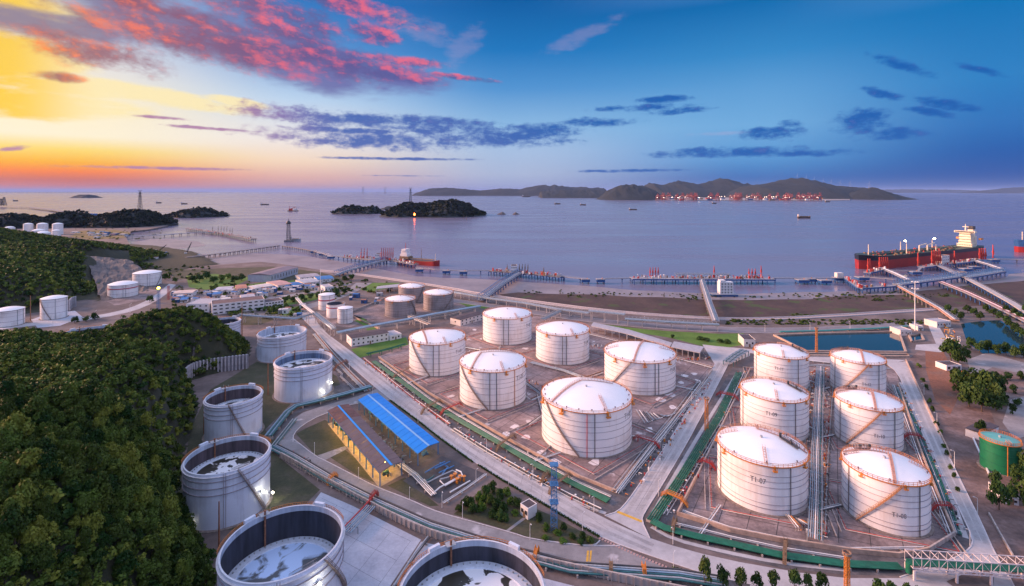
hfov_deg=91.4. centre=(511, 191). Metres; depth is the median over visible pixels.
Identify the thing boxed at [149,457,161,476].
hillside tree
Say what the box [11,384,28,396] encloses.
hillside tree
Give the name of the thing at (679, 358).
pipe run
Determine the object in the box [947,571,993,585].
traffic island
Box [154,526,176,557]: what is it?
hillside tree
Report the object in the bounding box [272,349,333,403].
open tank
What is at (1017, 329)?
yard tree
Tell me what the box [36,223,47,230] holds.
storage tank
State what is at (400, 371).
crossover bridge
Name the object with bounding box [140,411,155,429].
hillside tree
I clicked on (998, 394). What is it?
yard tree
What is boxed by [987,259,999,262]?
mooring dolphin
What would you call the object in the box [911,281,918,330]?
light pole
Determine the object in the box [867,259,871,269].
loading arms
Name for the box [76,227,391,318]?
waterfront scrub
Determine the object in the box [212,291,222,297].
building
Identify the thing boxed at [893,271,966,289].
jetty
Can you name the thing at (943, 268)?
jetty
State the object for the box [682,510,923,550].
pipe run
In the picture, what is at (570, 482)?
pipe run
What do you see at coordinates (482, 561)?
open tank
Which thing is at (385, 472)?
pump
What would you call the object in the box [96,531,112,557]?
hillside tree
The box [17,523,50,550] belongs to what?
hillside tree
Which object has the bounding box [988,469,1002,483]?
yard tree
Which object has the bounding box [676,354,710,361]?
valve gear
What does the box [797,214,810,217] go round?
cargo boat
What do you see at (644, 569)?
crossover bridge
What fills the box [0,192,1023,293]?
sea
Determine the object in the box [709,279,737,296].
house barge
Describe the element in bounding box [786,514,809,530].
pipe manifold
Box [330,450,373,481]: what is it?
rough grass
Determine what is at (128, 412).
hillside tree
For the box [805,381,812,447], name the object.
pipe run
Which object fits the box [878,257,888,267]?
loading arms
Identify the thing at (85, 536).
hillside tree
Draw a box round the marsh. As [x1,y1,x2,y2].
[500,281,1023,316]
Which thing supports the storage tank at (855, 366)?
on the tank yard at (733, 520)
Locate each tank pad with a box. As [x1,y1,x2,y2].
[32,311,81,327]
[107,286,171,305]
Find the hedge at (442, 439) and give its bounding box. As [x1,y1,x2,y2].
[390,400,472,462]
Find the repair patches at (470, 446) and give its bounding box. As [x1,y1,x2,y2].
[360,364,599,526]
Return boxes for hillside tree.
[0,377,15,400]
[0,393,17,400]
[0,396,14,404]
[0,401,15,419]
[0,425,20,448]
[0,435,8,452]
[0,459,13,482]
[0,490,11,503]
[0,493,26,517]
[0,502,29,545]
[0,531,12,558]
[0,551,22,583]
[1,410,26,437]
[2,455,15,476]
[3,420,17,427]
[3,448,21,459]
[3,462,26,488]
[4,431,23,451]
[5,487,15,499]
[10,477,41,506]
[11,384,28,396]
[14,395,26,404]
[14,447,30,473]
[14,447,41,477]
[16,556,27,574]
[17,422,34,440]
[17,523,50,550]
[18,542,40,564]
[21,392,46,419]
[24,391,45,402]
[24,397,51,414]
[24,409,34,420]
[24,447,47,477]
[25,427,42,437]
[26,544,56,576]
[28,436,50,452]
[29,472,44,496]
[31,513,47,526]
[32,494,54,516]
[33,449,63,479]
[36,411,57,428]
[38,421,51,433]
[39,486,56,500]
[39,541,55,560]
[40,388,52,401]
[41,479,57,488]
[41,521,60,542]
[42,423,63,438]
[43,432,58,446]
[43,510,62,534]
[47,443,56,448]
[49,383,64,405]
[50,384,77,406]
[50,458,66,470]
[53,411,65,423]
[53,448,67,460]
[54,545,76,568]
[55,555,71,577]
[56,439,70,450]
[57,497,69,509]
[59,463,87,485]
[60,379,80,398]
[60,396,73,410]
[60,408,76,425]
[61,454,72,467]
[62,441,74,456]
[63,425,83,439]
[64,528,76,544]
[65,476,81,497]
[68,515,81,529]
[69,411,85,422]
[71,405,85,420]
[71,439,86,456]
[72,490,94,517]
[76,395,93,410]
[76,526,92,547]
[76,551,87,565]
[77,415,92,431]
[78,383,94,396]
[78,385,88,396]
[78,564,92,584]
[79,434,91,443]
[79,440,102,472]
[79,511,105,542]
[80,479,93,492]
[83,394,95,412]
[84,396,105,418]
[85,488,102,511]
[87,429,104,445]
[87,470,112,498]
[87,552,100,565]
[92,384,111,410]
[92,388,113,414]
[92,416,106,430]
[93,406,110,417]
[93,482,114,512]
[95,450,112,472]
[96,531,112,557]
[98,425,111,434]
[98,513,114,528]
[99,430,118,451]
[105,441,123,458]
[105,458,133,480]
[106,387,115,400]
[106,424,121,442]
[106,517,134,543]
[107,414,115,422]
[108,474,120,493]
[108,497,121,513]
[110,402,124,421]
[111,403,126,419]
[111,548,139,576]
[112,462,131,482]
[112,486,133,510]
[112,563,123,577]
[113,510,128,522]
[113,542,131,553]
[115,418,124,425]
[115,475,127,489]
[116,427,129,445]
[118,419,135,440]
[118,441,137,458]
[120,405,134,419]
[120,448,143,476]
[122,496,135,511]
[129,478,144,487]
[129,511,144,531]
[130,432,142,447]
[131,483,139,493]
[133,485,154,504]
[134,528,143,546]
[134,558,158,585]
[137,438,147,449]
[137,467,147,480]
[138,424,148,432]
[139,429,153,447]
[139,453,150,469]
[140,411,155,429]
[143,479,157,491]
[143,507,159,534]
[144,532,161,556]
[146,496,163,511]
[147,440,161,453]
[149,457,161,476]
[150,454,162,462]
[150,556,157,568]
[154,468,172,495]
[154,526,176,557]
[156,486,164,497]
[158,514,171,528]
[159,457,171,475]
[159,493,181,517]
[163,515,179,530]
[168,552,188,575]
[170,474,181,491]
[172,557,193,584]
[177,495,185,508]
[177,531,186,550]
[178,524,188,537]
[182,506,191,518]
[182,513,196,527]
[182,517,191,528]
[184,530,197,548]
[185,552,196,563]
[185,569,196,577]
[190,527,197,535]
[193,556,209,571]
[195,531,204,546]
[198,564,214,585]
[200,547,209,554]
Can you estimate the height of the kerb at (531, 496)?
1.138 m
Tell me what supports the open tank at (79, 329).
on the ground at (204, 385)
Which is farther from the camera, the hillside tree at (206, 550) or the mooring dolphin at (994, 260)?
the mooring dolphin at (994, 260)
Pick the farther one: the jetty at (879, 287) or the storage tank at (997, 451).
the jetty at (879, 287)
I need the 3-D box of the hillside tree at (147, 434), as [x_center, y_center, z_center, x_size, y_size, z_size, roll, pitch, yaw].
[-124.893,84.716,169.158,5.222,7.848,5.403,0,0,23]
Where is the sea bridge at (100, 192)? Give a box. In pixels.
[2,192,201,192]
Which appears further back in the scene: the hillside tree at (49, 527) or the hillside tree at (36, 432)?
the hillside tree at (36, 432)
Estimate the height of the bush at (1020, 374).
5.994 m
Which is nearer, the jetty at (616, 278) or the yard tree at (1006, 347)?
the yard tree at (1006, 347)
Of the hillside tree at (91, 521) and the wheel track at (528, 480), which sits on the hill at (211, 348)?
the hillside tree at (91, 521)
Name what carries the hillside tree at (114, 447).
on the hill at (211, 348)
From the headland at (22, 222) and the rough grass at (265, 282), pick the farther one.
the headland at (22, 222)
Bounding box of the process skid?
[941,323,960,347]
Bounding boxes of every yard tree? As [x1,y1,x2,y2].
[71,316,78,322]
[90,312,99,318]
[146,295,153,301]
[162,273,168,278]
[188,275,196,282]
[195,273,203,280]
[202,271,210,278]
[209,276,217,282]
[218,274,225,280]
[230,275,238,282]
[238,273,245,280]
[298,294,305,299]
[938,337,964,361]
[944,304,951,311]
[949,368,967,392]
[950,308,958,315]
[950,348,966,363]
[957,311,964,318]
[957,381,978,406]
[961,345,970,357]
[961,367,981,387]
[962,304,971,312]
[966,337,976,348]
[970,307,977,314]
[970,385,995,411]
[973,340,985,352]
[973,368,1000,398]
[974,419,988,430]
[976,311,984,319]
[982,304,990,311]
[983,340,993,351]
[986,480,1012,509]
[988,308,996,315]
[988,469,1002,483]
[989,385,1009,410]
[992,343,1003,354]
[994,374,1008,399]
[995,311,1002,317]
[1001,342,1010,352]
[1002,315,1011,323]
[1006,319,1013,326]
[1006,483,1020,500]
[1007,345,1020,357]
[1009,308,1017,313]
[1009,403,1016,414]
[1009,463,1023,484]
[1010,322,1019,329]
[1013,326,1022,334]
[1013,476,1023,496]
[1015,312,1023,316]
[1017,449,1023,467]
[1018,345,1023,357]
[1019,329,1023,336]
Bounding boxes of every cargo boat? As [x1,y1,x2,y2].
[290,236,300,240]
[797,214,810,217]
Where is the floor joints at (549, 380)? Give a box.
[383,318,711,484]
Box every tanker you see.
[399,244,439,265]
[854,224,983,268]
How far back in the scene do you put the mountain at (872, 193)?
7152.47 m
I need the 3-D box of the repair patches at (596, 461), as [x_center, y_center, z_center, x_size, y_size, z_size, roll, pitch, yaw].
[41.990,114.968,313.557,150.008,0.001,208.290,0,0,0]
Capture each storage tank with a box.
[0,306,26,327]
[23,223,32,231]
[32,229,45,231]
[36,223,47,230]
[37,231,51,234]
[38,295,68,319]
[51,229,60,235]
[52,223,62,233]
[107,281,138,297]
[132,270,161,285]
[317,292,334,310]
[336,306,353,324]
[384,294,415,317]
[398,282,424,302]
[408,327,466,376]
[423,288,453,311]
[458,348,527,410]
[482,306,532,345]
[535,319,590,365]
[540,375,634,458]
[604,339,676,395]
[714,423,810,517]
[738,376,810,442]
[752,342,809,389]
[828,346,887,394]
[832,385,905,453]
[839,443,934,539]
[977,429,1022,477]
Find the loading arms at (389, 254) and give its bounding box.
[380,248,392,259]
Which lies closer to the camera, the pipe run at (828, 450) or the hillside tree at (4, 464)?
the hillside tree at (4, 464)
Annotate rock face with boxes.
[89,256,164,300]
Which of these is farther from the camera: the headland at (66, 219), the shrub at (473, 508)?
the headland at (66, 219)
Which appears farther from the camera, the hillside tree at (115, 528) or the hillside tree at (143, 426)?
the hillside tree at (143, 426)
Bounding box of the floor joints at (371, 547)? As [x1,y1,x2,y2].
[322,498,409,583]
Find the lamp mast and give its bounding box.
[156,287,160,308]
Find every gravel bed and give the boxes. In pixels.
[265,322,371,440]
[285,461,749,585]
[370,358,697,513]
[645,367,971,575]
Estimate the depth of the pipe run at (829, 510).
181.11 m
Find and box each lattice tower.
[548,458,559,530]
[703,396,709,430]
[814,327,818,351]
[842,549,851,585]
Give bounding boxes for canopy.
[376,284,399,292]
[591,322,629,338]
[627,330,671,345]
[671,341,703,359]
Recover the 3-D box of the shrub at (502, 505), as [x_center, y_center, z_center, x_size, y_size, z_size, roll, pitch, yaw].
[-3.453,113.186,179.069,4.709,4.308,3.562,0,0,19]
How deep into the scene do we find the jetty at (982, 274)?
670.86 m
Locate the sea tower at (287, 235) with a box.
[284,219,292,241]
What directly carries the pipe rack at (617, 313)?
on the seaside road at (698, 328)
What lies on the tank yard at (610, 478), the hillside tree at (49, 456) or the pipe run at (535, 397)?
the pipe run at (535, 397)
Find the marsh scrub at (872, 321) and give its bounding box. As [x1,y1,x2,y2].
[524,289,948,324]
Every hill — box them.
[0,239,217,313]
[0,312,251,585]
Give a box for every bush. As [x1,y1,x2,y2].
[1004,371,1012,379]
[1009,384,1017,393]
[1012,398,1022,405]
[1016,371,1023,379]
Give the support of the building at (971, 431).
on the waste ground at (975, 480)
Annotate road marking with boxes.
[599,537,666,566]
[617,511,641,522]
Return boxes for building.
[172,289,198,296]
[180,297,188,302]
[186,298,220,311]
[211,295,263,314]
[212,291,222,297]
[215,286,233,291]
[235,284,246,291]
[240,294,254,296]
[247,283,273,291]
[248,266,297,281]
[264,297,282,306]
[266,280,291,288]
[290,282,302,286]
[295,273,319,278]
[295,278,319,283]
[314,275,333,281]
[321,284,332,290]
[347,328,388,346]
[375,253,380,258]
[388,330,401,340]
[450,311,482,325]
[511,264,516,271]
[520,498,536,519]
[738,334,754,346]
[890,326,911,335]
[909,323,923,330]
[924,318,950,327]
[935,361,960,370]
[939,254,948,264]
[965,420,998,439]
[988,482,1018,505]
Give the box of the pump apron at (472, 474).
[403,456,483,502]
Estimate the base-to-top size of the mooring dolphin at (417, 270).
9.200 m
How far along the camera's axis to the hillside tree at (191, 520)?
165.13 m
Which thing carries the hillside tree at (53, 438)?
on the hill at (211, 348)
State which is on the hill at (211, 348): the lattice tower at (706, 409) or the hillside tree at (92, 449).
the hillside tree at (92, 449)
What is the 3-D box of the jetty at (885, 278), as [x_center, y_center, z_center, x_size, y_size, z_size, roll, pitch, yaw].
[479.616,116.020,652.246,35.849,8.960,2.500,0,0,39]
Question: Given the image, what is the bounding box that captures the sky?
[0,0,1023,191]
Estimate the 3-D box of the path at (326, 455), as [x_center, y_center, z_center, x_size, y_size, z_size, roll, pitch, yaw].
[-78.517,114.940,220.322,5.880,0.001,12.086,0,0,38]
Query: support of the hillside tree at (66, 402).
on the hill at (211, 348)
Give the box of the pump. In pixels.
[382,468,388,475]
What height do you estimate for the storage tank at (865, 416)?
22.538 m
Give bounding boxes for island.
[70,194,102,197]
[170,208,225,217]
[332,207,379,213]
[380,202,484,217]
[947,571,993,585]
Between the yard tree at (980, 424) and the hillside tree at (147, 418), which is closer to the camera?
the hillside tree at (147, 418)
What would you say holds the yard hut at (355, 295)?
on the ground at (204, 385)
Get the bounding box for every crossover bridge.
[326,471,337,485]
[333,359,348,370]
[369,489,378,500]
[392,365,409,379]
[420,398,442,414]
[440,401,462,414]
[495,433,516,451]
[533,544,539,564]
[540,469,550,483]
[548,471,572,494]
[609,561,612,570]
[632,434,660,448]
[641,561,646,574]
[660,489,688,507]
[671,515,677,535]
[697,457,716,470]
[716,391,738,400]
[782,537,787,564]
[904,432,924,439]
[931,501,956,511]
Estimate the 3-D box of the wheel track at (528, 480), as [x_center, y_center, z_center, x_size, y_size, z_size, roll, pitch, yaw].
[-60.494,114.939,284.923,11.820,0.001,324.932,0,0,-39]
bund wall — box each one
[353,295,395,310]
[353,315,377,328]
[378,356,615,492]
[380,309,470,326]
[527,445,550,460]
[616,369,711,490]
[677,476,929,557]
[696,368,749,478]
[897,382,955,531]
[906,359,951,458]
[928,531,955,550]
[972,437,1000,474]
[988,512,1013,555]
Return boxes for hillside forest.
[0,227,168,307]
[0,303,249,585]
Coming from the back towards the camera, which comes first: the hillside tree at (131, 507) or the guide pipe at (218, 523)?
the guide pipe at (218, 523)
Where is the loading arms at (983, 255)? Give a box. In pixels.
[978,248,986,258]
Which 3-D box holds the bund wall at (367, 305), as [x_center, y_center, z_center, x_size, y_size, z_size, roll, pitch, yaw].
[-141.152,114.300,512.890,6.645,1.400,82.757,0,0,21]
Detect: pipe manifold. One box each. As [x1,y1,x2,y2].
[422,461,469,494]
[636,409,675,423]
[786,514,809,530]
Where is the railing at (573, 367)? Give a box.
[521,348,603,372]
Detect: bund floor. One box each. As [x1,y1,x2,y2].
[312,492,420,585]
[395,542,571,585]
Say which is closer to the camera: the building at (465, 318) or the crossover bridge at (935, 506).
the crossover bridge at (935, 506)
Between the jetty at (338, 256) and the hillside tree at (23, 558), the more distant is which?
the jetty at (338, 256)
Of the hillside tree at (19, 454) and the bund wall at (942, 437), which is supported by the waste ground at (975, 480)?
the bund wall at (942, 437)
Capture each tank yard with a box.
[316,311,366,326]
[353,302,464,323]
[380,316,714,492]
[681,362,951,551]
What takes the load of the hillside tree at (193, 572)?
on the hill at (211, 348)
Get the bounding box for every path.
[318,446,346,459]
[506,518,525,530]
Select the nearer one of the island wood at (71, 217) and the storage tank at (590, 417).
the storage tank at (590, 417)
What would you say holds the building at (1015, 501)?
on the waste ground at (975, 480)
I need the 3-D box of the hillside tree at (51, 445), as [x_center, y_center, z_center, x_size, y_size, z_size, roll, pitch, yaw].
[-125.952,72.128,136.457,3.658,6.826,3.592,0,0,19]
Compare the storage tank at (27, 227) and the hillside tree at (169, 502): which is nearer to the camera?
the hillside tree at (169, 502)
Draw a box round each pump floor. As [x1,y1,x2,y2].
[328,421,403,486]
[361,410,440,464]
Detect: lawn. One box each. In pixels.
[283,296,317,305]
[297,286,343,296]
[351,337,407,357]
[355,318,375,329]
[460,303,488,308]
[604,324,743,346]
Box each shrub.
[455,504,463,511]
[460,496,467,505]
[466,496,474,505]
[468,501,479,512]
[475,490,481,501]
[477,499,486,510]
[479,493,486,502]
[481,485,489,493]
[485,493,492,503]
[488,508,495,518]
[489,480,496,493]
[491,497,500,511]
[494,508,503,521]
[496,488,503,500]
[496,501,508,511]
[502,512,508,521]
[503,486,510,496]
[507,496,512,504]
[511,509,518,516]
[512,496,521,506]
[535,512,542,522]
[541,534,548,540]
[543,522,549,531]
[553,529,561,535]
[559,537,566,543]
[560,522,567,529]
[569,532,576,538]
[577,538,583,545]
[579,531,586,539]
[586,536,593,543]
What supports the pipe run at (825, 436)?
on the tank yard at (733, 520)
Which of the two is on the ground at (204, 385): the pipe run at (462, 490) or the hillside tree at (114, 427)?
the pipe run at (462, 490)
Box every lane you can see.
[265,283,350,298]
[968,353,1023,372]
[1003,396,1023,438]
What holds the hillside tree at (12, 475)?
on the hill at (211, 348)
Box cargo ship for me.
[1014,232,1023,252]
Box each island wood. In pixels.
[0,212,42,227]
[21,209,95,226]
[71,208,177,226]
[164,206,229,216]
[330,204,383,213]
[379,198,486,216]
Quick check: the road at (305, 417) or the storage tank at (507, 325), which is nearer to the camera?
the road at (305, 417)
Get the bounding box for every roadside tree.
[698,555,711,582]
[716,563,730,585]
[734,566,746,585]
[750,571,763,585]
[767,569,779,585]
[788,568,802,585]
[803,572,813,585]
[815,571,829,585]
[872,578,886,585]
[886,580,896,585]
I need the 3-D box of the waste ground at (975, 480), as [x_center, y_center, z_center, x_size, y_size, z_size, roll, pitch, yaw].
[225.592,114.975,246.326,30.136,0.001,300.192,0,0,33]
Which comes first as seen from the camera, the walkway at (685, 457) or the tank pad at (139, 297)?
the walkway at (685, 457)
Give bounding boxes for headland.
[0,215,28,228]
[33,214,85,228]
[75,211,178,227]
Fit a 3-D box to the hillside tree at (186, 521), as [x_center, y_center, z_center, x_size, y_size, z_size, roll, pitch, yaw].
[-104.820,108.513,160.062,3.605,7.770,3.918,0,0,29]
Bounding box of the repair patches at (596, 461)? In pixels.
[473,329,700,464]
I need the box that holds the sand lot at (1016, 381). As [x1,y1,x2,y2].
[991,371,1023,396]
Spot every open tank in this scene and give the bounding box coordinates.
[66,324,111,332]
[181,432,273,532]
[202,383,264,442]
[216,501,346,585]
[219,316,241,333]
[256,324,306,363]
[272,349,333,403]
[326,301,344,317]
[397,536,545,585]
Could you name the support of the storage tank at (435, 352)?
on the tank yard at (610, 478)
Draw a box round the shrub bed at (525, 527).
[454,483,598,543]
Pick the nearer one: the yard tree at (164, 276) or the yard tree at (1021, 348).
the yard tree at (1021, 348)
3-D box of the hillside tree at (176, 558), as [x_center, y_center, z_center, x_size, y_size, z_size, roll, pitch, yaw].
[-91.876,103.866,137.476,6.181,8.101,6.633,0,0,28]
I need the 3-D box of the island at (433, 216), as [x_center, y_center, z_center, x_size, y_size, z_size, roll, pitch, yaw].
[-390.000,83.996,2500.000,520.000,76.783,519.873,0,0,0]
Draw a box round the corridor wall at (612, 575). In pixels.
[280,452,683,585]
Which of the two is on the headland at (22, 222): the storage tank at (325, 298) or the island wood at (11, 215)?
the island wood at (11, 215)
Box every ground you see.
[2,225,1023,585]
[907,350,1023,585]
[925,351,959,413]
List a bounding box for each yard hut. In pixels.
[282,308,288,313]
[352,293,359,297]
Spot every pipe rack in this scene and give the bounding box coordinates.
[236,311,335,336]
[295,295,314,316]
[336,305,480,339]
[407,314,429,328]
[452,290,589,317]
[541,309,561,321]
[588,308,625,323]
[625,316,719,330]
[675,273,729,277]
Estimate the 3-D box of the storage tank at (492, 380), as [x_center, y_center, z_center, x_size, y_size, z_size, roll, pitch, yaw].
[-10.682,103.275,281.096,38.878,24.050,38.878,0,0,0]
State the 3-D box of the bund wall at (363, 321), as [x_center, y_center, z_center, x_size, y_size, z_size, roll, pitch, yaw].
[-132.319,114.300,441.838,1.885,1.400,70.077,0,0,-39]
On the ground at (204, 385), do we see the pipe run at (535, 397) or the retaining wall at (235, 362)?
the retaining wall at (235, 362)
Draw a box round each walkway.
[371,372,605,513]
[650,526,843,570]
[652,374,735,513]
[899,382,968,538]
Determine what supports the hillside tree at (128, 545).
on the hill at (211, 348)
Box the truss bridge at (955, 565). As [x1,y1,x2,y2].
[904,549,1023,585]
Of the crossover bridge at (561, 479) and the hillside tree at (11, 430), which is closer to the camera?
the hillside tree at (11, 430)
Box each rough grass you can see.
[70,230,129,239]
[172,267,343,282]
[186,274,247,289]
[234,280,294,288]
[241,316,275,324]
[282,306,300,319]
[296,420,344,454]
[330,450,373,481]
[360,283,398,290]
[388,477,438,505]
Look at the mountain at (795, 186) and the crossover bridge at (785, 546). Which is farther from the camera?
the mountain at (795, 186)
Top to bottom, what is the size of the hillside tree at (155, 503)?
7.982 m
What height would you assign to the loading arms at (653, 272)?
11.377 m
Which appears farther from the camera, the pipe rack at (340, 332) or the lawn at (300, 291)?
the lawn at (300, 291)
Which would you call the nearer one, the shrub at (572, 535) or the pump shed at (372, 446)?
the shrub at (572, 535)
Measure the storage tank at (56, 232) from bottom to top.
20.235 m
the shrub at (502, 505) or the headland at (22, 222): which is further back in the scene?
the headland at (22, 222)
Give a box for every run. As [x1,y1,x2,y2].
[263,385,371,438]
[271,418,297,445]
[271,444,724,585]
[313,333,369,391]
[332,365,354,389]
[345,498,371,529]
[345,505,374,533]
[363,358,450,424]
[366,343,405,355]
[371,360,610,502]
[380,360,611,496]
[393,536,430,585]
[397,463,436,495]
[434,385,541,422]
[442,473,486,502]
[451,428,600,510]
[458,408,481,416]
[465,346,540,394]
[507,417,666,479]
[527,394,541,424]
[530,361,583,376]
[530,372,602,400]
[535,451,560,460]
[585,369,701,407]
[590,333,713,367]
[611,381,700,493]
[620,377,710,489]
[646,371,741,522]
[650,518,903,572]
[663,372,745,515]
[675,523,850,559]
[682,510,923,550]
[699,504,721,533]
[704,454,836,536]
[723,349,748,366]
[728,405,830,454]
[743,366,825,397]
[749,364,890,368]
[779,325,908,333]
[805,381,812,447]
[807,366,824,542]
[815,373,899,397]
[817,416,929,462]
[818,503,842,511]
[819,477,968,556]
[821,434,835,438]
[822,387,834,535]
[892,385,950,532]
[896,387,961,534]
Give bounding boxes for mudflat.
[131,239,1023,299]
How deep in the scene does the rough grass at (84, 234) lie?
1299.22 m
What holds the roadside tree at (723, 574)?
on the gravel bed at (617, 583)
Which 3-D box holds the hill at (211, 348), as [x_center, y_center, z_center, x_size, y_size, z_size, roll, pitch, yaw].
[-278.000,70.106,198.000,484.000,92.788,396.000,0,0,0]
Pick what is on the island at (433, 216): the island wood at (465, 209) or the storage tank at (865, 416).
the island wood at (465, 209)
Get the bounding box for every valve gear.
[344,254,416,263]
[360,415,411,464]
[365,361,589,504]
[371,414,428,456]
[492,268,559,276]
[624,378,710,495]
[633,274,769,278]
[667,371,745,512]
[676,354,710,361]
[802,369,815,532]
[816,368,831,538]
[845,276,893,287]
[866,266,885,271]
[897,385,965,533]
[923,258,979,266]
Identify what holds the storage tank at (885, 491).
on the tank yard at (733, 520)
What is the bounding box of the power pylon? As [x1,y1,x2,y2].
[137,191,142,211]
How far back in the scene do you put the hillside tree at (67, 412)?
155.20 m
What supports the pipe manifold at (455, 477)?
on the pump apron at (472, 474)
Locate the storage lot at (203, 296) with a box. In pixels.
[194,293,238,297]
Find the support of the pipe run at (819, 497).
on the tank yard at (733, 520)
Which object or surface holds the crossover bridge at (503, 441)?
on the gravel bed at (617, 501)
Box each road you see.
[0,284,174,328]
[277,438,661,566]
[279,389,394,440]
[302,311,799,585]
[306,283,370,307]
[321,270,937,319]
[453,299,921,332]
[605,363,728,538]
[703,345,749,364]
[704,345,904,362]
[750,573,916,585]
[887,361,1014,585]
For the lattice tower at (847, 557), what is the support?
on the ground at (204, 385)
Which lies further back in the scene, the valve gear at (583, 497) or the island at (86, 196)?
the island at (86, 196)
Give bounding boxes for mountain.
[412,185,606,195]
[538,189,605,197]
[597,184,661,199]
[644,178,770,196]
[725,178,913,199]
[849,187,919,199]
[883,189,976,192]
[959,187,1023,192]
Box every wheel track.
[319,330,653,546]
[624,363,719,513]
[908,377,989,544]
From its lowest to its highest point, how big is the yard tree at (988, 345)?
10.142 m
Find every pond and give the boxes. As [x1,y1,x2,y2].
[773,331,906,352]
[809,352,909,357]
[908,333,924,341]
[961,320,1023,353]
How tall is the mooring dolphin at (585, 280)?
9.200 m
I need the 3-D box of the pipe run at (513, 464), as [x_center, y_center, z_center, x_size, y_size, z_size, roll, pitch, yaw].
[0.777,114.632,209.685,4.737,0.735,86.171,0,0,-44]
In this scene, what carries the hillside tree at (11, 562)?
on the hill at (211, 348)
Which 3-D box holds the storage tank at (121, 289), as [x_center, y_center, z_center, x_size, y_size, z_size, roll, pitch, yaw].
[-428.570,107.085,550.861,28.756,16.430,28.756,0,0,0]
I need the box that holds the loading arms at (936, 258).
[931,251,941,264]
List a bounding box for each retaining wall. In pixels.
[68,296,75,310]
[185,354,248,377]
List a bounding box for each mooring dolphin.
[415,268,423,272]
[581,278,589,283]
[596,278,604,283]
[795,278,809,284]
[805,277,816,281]
[817,279,831,284]
[832,272,845,281]
[854,276,869,281]
[908,271,922,275]
[958,267,973,271]
[967,265,980,269]
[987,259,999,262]
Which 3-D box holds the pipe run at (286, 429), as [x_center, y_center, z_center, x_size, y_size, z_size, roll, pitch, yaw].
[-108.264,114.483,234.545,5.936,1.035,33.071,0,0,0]
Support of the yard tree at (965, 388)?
on the waste ground at (975, 480)
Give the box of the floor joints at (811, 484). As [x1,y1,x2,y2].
[692,369,939,548]
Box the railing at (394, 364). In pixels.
[391,359,459,385]
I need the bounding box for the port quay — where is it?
[665,197,849,200]
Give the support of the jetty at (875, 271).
in the sea
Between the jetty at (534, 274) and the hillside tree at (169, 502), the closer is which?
the hillside tree at (169, 502)
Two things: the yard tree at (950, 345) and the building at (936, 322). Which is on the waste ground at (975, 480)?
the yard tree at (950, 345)
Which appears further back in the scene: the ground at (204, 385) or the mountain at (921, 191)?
the mountain at (921, 191)
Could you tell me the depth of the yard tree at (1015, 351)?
344.81 m
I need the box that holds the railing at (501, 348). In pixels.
[468,332,535,350]
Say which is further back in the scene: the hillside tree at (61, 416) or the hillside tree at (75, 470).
the hillside tree at (61, 416)
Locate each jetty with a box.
[1,207,62,211]
[131,232,216,237]
[185,228,256,241]
[185,245,279,257]
[282,246,314,253]
[314,251,342,259]
[332,257,387,275]
[342,256,418,267]
[415,266,490,274]
[476,269,521,300]
[488,269,564,281]
[562,275,584,282]
[603,277,630,282]
[630,277,775,284]
[699,279,719,321]
[773,277,843,282]
[843,276,861,292]
[859,284,896,293]
[863,269,883,276]
[863,275,892,282]
[879,267,910,281]
[891,267,921,274]
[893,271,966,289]
[896,284,959,320]
[917,264,943,270]
[936,265,961,279]
[938,281,1023,322]
[949,259,983,267]
[960,267,1006,282]
[964,278,1023,313]
[974,260,1003,273]
[997,258,1023,262]
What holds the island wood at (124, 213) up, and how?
on the headland at (127, 223)
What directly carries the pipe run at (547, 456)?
on the tank yard at (610, 478)
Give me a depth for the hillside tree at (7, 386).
155.03 m
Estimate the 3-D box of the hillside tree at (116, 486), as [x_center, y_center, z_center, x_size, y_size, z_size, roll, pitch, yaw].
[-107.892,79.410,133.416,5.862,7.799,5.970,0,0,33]
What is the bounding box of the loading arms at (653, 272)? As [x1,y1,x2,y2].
[649,267,658,275]
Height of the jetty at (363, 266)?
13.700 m
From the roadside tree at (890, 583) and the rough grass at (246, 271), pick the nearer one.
the roadside tree at (890, 583)
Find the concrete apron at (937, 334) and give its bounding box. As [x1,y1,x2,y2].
[915,326,945,351]
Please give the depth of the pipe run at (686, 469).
213.25 m
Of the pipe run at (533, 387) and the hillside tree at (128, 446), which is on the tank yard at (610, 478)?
the pipe run at (533, 387)
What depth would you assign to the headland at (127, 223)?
1599.43 m
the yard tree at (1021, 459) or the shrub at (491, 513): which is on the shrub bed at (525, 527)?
the shrub at (491, 513)
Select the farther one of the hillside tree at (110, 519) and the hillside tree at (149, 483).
the hillside tree at (149, 483)
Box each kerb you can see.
[453,516,599,545]
[478,464,599,537]
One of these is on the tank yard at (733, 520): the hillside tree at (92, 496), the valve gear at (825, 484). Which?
the valve gear at (825, 484)
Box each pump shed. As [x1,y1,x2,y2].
[327,404,402,486]
[358,393,439,465]
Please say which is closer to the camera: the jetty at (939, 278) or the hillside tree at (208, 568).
the hillside tree at (208, 568)
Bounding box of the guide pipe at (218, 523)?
[218,501,219,546]
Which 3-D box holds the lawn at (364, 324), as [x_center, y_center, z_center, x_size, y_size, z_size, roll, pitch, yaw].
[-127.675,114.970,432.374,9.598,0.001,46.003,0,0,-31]

